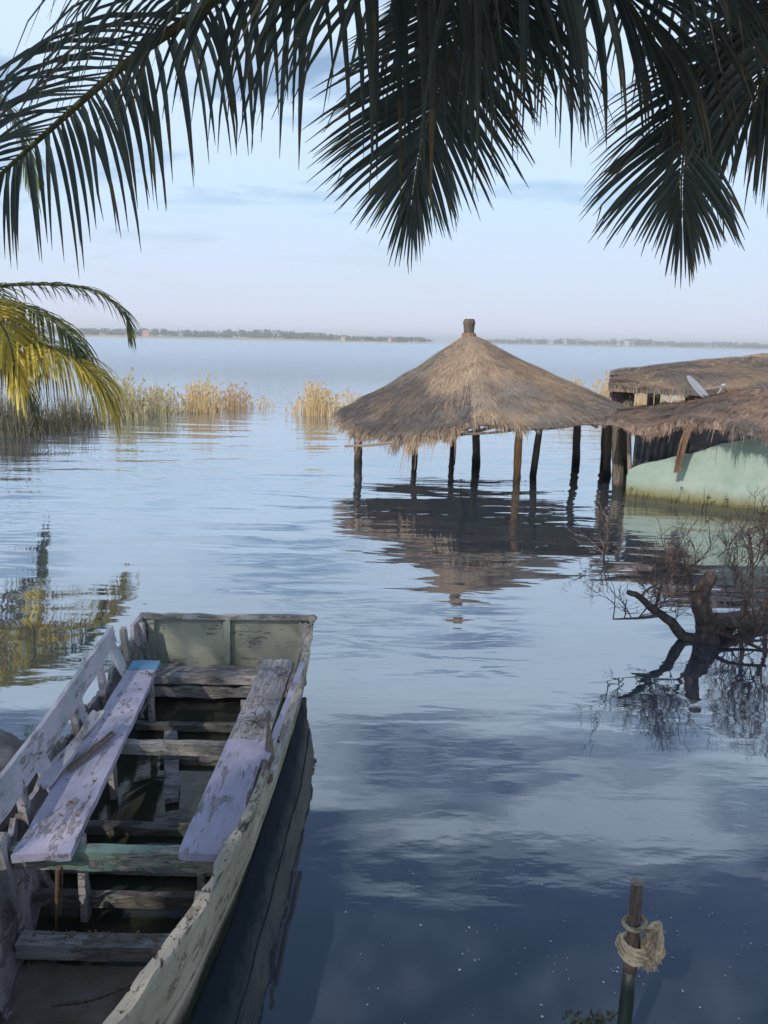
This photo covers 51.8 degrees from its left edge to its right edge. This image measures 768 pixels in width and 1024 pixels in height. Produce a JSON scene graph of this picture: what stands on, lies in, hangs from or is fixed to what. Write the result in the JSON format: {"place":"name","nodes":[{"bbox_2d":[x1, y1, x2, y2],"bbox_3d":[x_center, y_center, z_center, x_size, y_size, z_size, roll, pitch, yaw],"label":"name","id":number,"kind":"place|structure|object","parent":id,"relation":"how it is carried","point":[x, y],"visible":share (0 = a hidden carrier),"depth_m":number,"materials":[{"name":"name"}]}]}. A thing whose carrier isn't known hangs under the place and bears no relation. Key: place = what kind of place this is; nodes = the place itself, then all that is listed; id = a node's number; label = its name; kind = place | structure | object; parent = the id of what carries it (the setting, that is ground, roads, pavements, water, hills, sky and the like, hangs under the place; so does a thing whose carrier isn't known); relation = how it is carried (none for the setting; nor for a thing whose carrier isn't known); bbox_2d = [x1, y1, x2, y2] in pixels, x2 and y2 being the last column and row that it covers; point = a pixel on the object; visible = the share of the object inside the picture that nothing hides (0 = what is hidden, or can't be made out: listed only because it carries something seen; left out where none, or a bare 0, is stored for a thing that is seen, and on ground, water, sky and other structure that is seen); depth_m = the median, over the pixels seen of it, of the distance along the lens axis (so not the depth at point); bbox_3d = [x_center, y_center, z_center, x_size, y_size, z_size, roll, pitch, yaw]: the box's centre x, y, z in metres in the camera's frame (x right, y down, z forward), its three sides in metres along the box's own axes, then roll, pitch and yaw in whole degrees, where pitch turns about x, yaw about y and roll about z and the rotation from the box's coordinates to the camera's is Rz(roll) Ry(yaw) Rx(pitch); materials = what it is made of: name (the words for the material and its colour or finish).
{"place":"outdoors","nodes":[
{"label":"outdoors","id":0,"kind":"place"},
{"bbox_2d":[37,333,434,343],"bbox_3d":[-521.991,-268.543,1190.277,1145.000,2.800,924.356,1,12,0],"label":"land","id":1,"kind":"structure","parent":0,"point":[231,338],"depth_m":750.74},
{"bbox_2d":[143,330,150,335],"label":"house","id":2,"kind":"structure","parent":1,"relation":"on","point":[146,332],"depth_m":757.23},
{"bbox_2d":[5,325,433,342],"bbox_3d":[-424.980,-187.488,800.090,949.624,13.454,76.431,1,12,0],"label":"trees","id":3,"kind":"object","parent":1,"relation":"on","point":[248,334],"visible":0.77,"depth_m":786.70,"materials":[{"name":"green plant"}]},
{"bbox_2d":[0,336,767,1023],"bbox_3d":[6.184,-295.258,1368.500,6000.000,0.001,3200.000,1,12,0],"label":"water","id":4,"kind":"structure","parent":0,"point":[484,670],"depth_m":6.01,"materials":[{"name":"blue liquid"}]},
{"bbox_2d":[0,729,37,830],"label":"boulder","id":5,"kind":"object","parent":4,"relation":"on","point":[11,744],"visible":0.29,"depth_m":4.33,"materials":[{"name":"grey stone"}]},
{"bbox_2d":[0,93,45,218],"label":"coconut palm","id":6,"kind":"object","parent":4,"relation":"on","point":[11,110],"visible":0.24,"depth_m":8.91,"materials":[{"name":"green plant"}]},
{"bbox_2d":[0,380,63,435],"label":"reed clump","id":7,"kind":"object","parent":4,"relation":"on","point":[12,422],"visible":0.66,"depth_m":19.81,"materials":[{"name":"green plant"}]},
{"bbox_2d":[35,405,95,430],"bbox_3d":[-8.881,-2.518,21.225,1.930,0.728,1.940,1,12,0],"label":"reed clump","id":8,"kind":"object","parent":4,"relation":"on","point":[62,422],"visible":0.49,"depth_m":21.10,"materials":[{"name":"green plant"}]},
{"bbox_2d":[24,388,115,427],"bbox_3d":[-8.898,-2.999,22.249,2.436,1.231,2.301,1,12,0],"label":"reed clump","id":9,"kind":"object","parent":4,"relation":"on","point":[86,415],"visible":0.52,"depth_m":22.02,"materials":[{"name":"green plant"}]},
{"bbox_2d":[0,281,141,439],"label":"coconut palm","id":10,"kind":"object","parent":4,"relation":"on","point":[19,367],"visible":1,"depth_m":11.52,"materials":[{"name":"green plant"}]},
{"bbox_2d":[91,367,157,418],"bbox_3d":[-8.164,-3.717,24.694,2.036,1.624,1.972,1,12,0],"label":"reed clump","id":11,"kind":"object","parent":4,"relation":"on","point":[134,403],"visible":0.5,"depth_m":24.55,"materials":[{"name":"plant"}]},
{"bbox_2d":[0,612,317,1023],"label":"rowing boat","id":12,"kind":"object","parent":4,"relation":"on","point":[209,656],"visible":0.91,"depth_m":3.50,"materials":[{"name":"paint"}]},
{"bbox_2d":[55,865,62,929],"bbox_3d":[-1.331,1.590,3.248,0.037,0.351,0.104,-8,15,-35],"label":"upright wooden stick","id":13,"kind":"object","parent":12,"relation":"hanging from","point":[58,871],"visible":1,"depth_m":3.25,"materials":[{"name":"wood"}]},
{"bbox_2d":[36,710,104,788],"bbox_3d":[-1.522,1.147,3.860,0.075,0.149,0.528,4,12,11],"label":"loose plank","id":14,"kind":"object","parent":12,"relation":"on","point":[63,758],"visible":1,"depth_m":3.81,"materials":[{"name":"grey wood"}]},
{"bbox_2d":[66,731,115,772],"bbox_3d":[-1.457,1.190,3.938,0.031,0.029,0.377,5,13,15],"label":"broken lath","id":15,"kind":"object","parent":12,"relation":"on","point":[77,762],"visible":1,"depth_m":3.92,"materials":[{"name":"grey wood"}]},
{"bbox_2d":[51,982,131,1006],"bbox_3d":[-1.082,1.800,2.932,0.284,0.026,0.043,-3,13,-19],"label":"bow stick","id":16,"kind":"object","parent":12,"relation":"on","point":[90,999],"visible":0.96,"depth_m":2.91,"materials":[{"name":"wood"}]},
{"bbox_2d":[0,664,288,1023],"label":"litter","id":17,"kind":"object","parent":12,"relation":"in","point":[103,933],"visible":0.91,"depth_m":3.16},
{"bbox_2d":[144,669,160,677],"bbox_3d":[-1.421,0.995,4.842,0.142,0.024,0.102,-7,14,-32],"label":"twig bunch","id":18,"kind":"object","parent":12,"relation":"on","point":[149,674],"visible":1,"depth_m":4.86,"materials":[{"name":"brown wood"}]},
{"bbox_2d":[23,697,289,1023],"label":"bilge water","id":19,"kind":"structure","parent":12,"relation":"in","point":[140,783],"depth_m":4.20,"materials":[{"name":"black liquid"}]},
{"bbox_2d":[235,712,275,728],"bbox_3d":[-0.699,1.127,4.270,0.173,0.040,0.172,7,14,24],"label":"twig bunch","id":20,"kind":"object","parent":12,"relation":"on","point":[257,721],"visible":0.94,"depth_m":4.28,"materials":[{"name":"wood"}]},
{"bbox_2d":[266,709,273,783],"bbox_3d":[-0.531,1.094,3.674,0.036,0.352,0.081,1,12,0],"label":"upright stick","id":21,"kind":"object","parent":12,"relation":"on","point":[269,745],"visible":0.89,"depth_m":3.66,"materials":[{"name":"wood"}]},
{"bbox_2d":[263,666,293,678],"bbox_3d":[-0.664,0.998,4.890,0.223,0.029,0.158,10,15,35],"label":"twig bunch","id":22,"kind":"object","parent":12,"relation":"on","point":[279,674],"visible":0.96,"depth_m":4.89,"materials":[{"name":"wood"}]},
{"bbox_2d":[262,662,304,760],"bbox_3d":[-0.517,1.021,4.192,0.039,0.062,1.154,2,12,2],"label":"lavender batten","id":23,"kind":"object","parent":12,"relation":"on","point":[279,723],"visible":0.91,"depth_m":4.12,"materials":[{"name":"paint"}]},
{"bbox_2d":[269,688,301,774],"bbox_3d":[-0.489,1.087,3.999,0.030,0.033,0.856,2,12,2],"label":"pale batten","id":24,"kind":"object","parent":12,"relation":"on","point":[283,738],"visible":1,"depth_m":3.91,"materials":[{"name":"grey wood"}]},
{"bbox_2d":[132,382,189,416],"bbox_3d":[-7.262,-3.618,25.481,1.842,1.132,1.951,1,12,0],"label":"reed clump","id":25,"kind":"object","parent":4,"relation":"on","point":[162,411],"visible":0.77,"depth_m":25.32,"materials":[{"name":"beige plant"}]},
{"bbox_2d":[176,373,230,412],"bbox_3d":[-6.160,-4.063,26.962,1.724,1.418,1.981,1,12,0],"label":"reed clump","id":26,"kind":"object","parent":4,"relation":"on","point":[196,403],"visible":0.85,"depth_m":26.69,"materials":[{"name":"beige plant"}]},
{"bbox_2d":[220,382,255,409],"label":"reed clump","id":27,"kind":"object","parent":4,"relation":"on","point":[234,401],"visible":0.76,"depth_m":28.12,"materials":[{"name":"brown plant"}]},
{"bbox_2d":[250,395,275,408],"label":"reed clump","id":28,"kind":"object","parent":4,"relation":"on","point":[264,400],"visible":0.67,"depth_m":28.74,"materials":[{"name":"beige plant"}]},
{"bbox_2d":[285,379,344,415],"bbox_3d":[-2.309,-3.846,26.670,1.942,1.275,1.995,1,12,0],"label":"reed clump","id":29,"kind":"object","parent":4,"relation":"on","point":[318,406],"visible":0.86,"depth_m":26.32,"materials":[{"name":"beige plant"}]},
{"bbox_2d":[334,387,364,406],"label":"reed clump","id":30,"kind":"object","parent":4,"relation":"on","point":[346,402],"visible":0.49,"depth_m":30.17,"materials":[{"name":"beige plant"}]},
{"bbox_2d":[330,319,631,478],"bbox_3d":[1.892,-1.971,15.306,6.030,3.429,5.922,1,12,0],"label":"thatched hut","id":31,"kind":"object","parent":4,"relation":"on","point":[467,381],"visible":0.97,"depth_m":13.85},
{"bbox_2d":[345,786,766,1023],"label":"floating flecks","id":32,"kind":"object","parent":4,"relation":"on","point":[542,1016],"visible":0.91,"depth_m":3.36,"materials":[{"name":"white"}]},
{"bbox_2d":[571,368,595,387],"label":"reed clump","id":33,"kind":"object","parent":4,"relation":"on","point":[578,383],"visible":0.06,"depth_m":30.94,"materials":[{"name":"beige plant"}]},
{"bbox_2d":[561,1008,617,1023],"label":"water weed","id":34,"kind":"object","parent":4,"relation":"on","point":[609,1017],"visible":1,"depth_m":3.00,"materials":[{"name":"green plant"}]},
{"bbox_2d":[564,496,619,554],"bbox_3d":[2.436,0.172,9.626,0.785,0.736,0.530,-5,14,-28],"label":"bare twig","id":35,"kind":"object","parent":4,"relation":"on","point":[604,527],"visible":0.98,"depth_m":9.61,"materials":[{"name":"brown wood"}]},
{"bbox_2d":[588,371,634,404],"bbox_3d":[8.942,-4.889,31.790,2.037,1.596,1.842,-1,12,-9],"label":"reed clump","id":36,"kind":"object","parent":4,"relation":"on","point":[604,389],"visible":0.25,"depth_m":31.62,"materials":[{"name":"beige plant"}]},
{"bbox_2d":[617,877,643,1023],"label":"mooring stake","id":37,"kind":"object","parent":4,"relation":"in","point":[627,994],"visible":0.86,"depth_m":2.70,"materials":[{"name":"brown wood"}]},
{"bbox_2d":[615,912,665,973],"bbox_3d":[0.880,1.478,2.714,0.163,0.190,0.113,1,12,0],"label":"rope","id":38,"kind":"object","parent":37,"relation":"attached to","point":[643,954],"visible":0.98,"depth_m":2.69,"materials":[{"name":"beige fabric"}]},
{"bbox_2d":[634,393,675,406],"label":"reed clump","id":39,"kind":"object","parent":4,"relation":"on","point":[639,396],"visible":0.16,"depth_m":31.86,"materials":[{"name":"beige plant"}]},
{"bbox_2d":[578,486,767,652],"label":"dead tree","id":40,"kind":"object","parent":4,"relation":"on","point":[710,625],"visible":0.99,"depth_m":6.79,"materials":[{"name":"brown wood"}]},
{"bbox_2d":[665,395,684,401],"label":"reed clump","id":41,"kind":"object","parent":4,"relation":"on","point":[679,398],"visible":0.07,"depth_m":32.62,"materials":[{"name":"beige plant"}]},
{"bbox_2d":[599,388,767,516],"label":"flooded house","id":42,"kind":"structure","parent":4,"relation":"on","point":[727,454],"depth_m":12.39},
{"bbox_2d":[687,375,724,397],"bbox_3d":[5.566,-2.018,13.760,0.670,0.694,0.587,1,12,0],"label":"satellite dish","id":43,"kind":"object","parent":42,"relation":"on","point":[698,387],"visible":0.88,"depth_m":13.74,"materials":[{"name":"grey metal"}]},
{"bbox_2d":[607,353,767,467],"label":"thatched pavilion","id":44,"kind":"structure","parent":4,"relation":"on","point":[737,373],"depth_m":16.51,"materials":[{"name":"brown plant"}]},
{"bbox_2d":[630,487,766,515],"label":"wall weeds","id":45,"kind":"object","parent":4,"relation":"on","point":[703,503],"depth_m":12.36,"materials":[{"name":"plant"}]},
{"bbox_2d":[0,0,767,346],"label":"sky","id":46,"kind":"structure","parent":0,"point":[253,244],"materials":[{"name":"blue"}]},
{"bbox_2d":[492,342,767,349],"bbox_3d":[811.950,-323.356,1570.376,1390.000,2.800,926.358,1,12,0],"label":"land","id":47,"kind":"structure","parent":0,"point":[635,346],"depth_m":1133.08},
{"bbox_2d":[486,338,767,348],"bbox_3d":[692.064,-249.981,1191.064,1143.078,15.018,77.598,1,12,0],"label":"trees","id":48,"kind":"object","parent":47,"relation":"on","point":[639,342],"visible":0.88,"depth_m":1181.74,"materials":[{"name":"green plant"}]},
{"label":"ground","id":49,"kind":"structure","parent":0,"visible":0},
{"bbox_2d":[0,0,767,288],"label":"coconut palm","id":50,"kind":"object","parent":49,"relation":"on","point":[700,134],"visible":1,"depth_m":2.82,"materials":[{"name":"green plant"}]}
]}

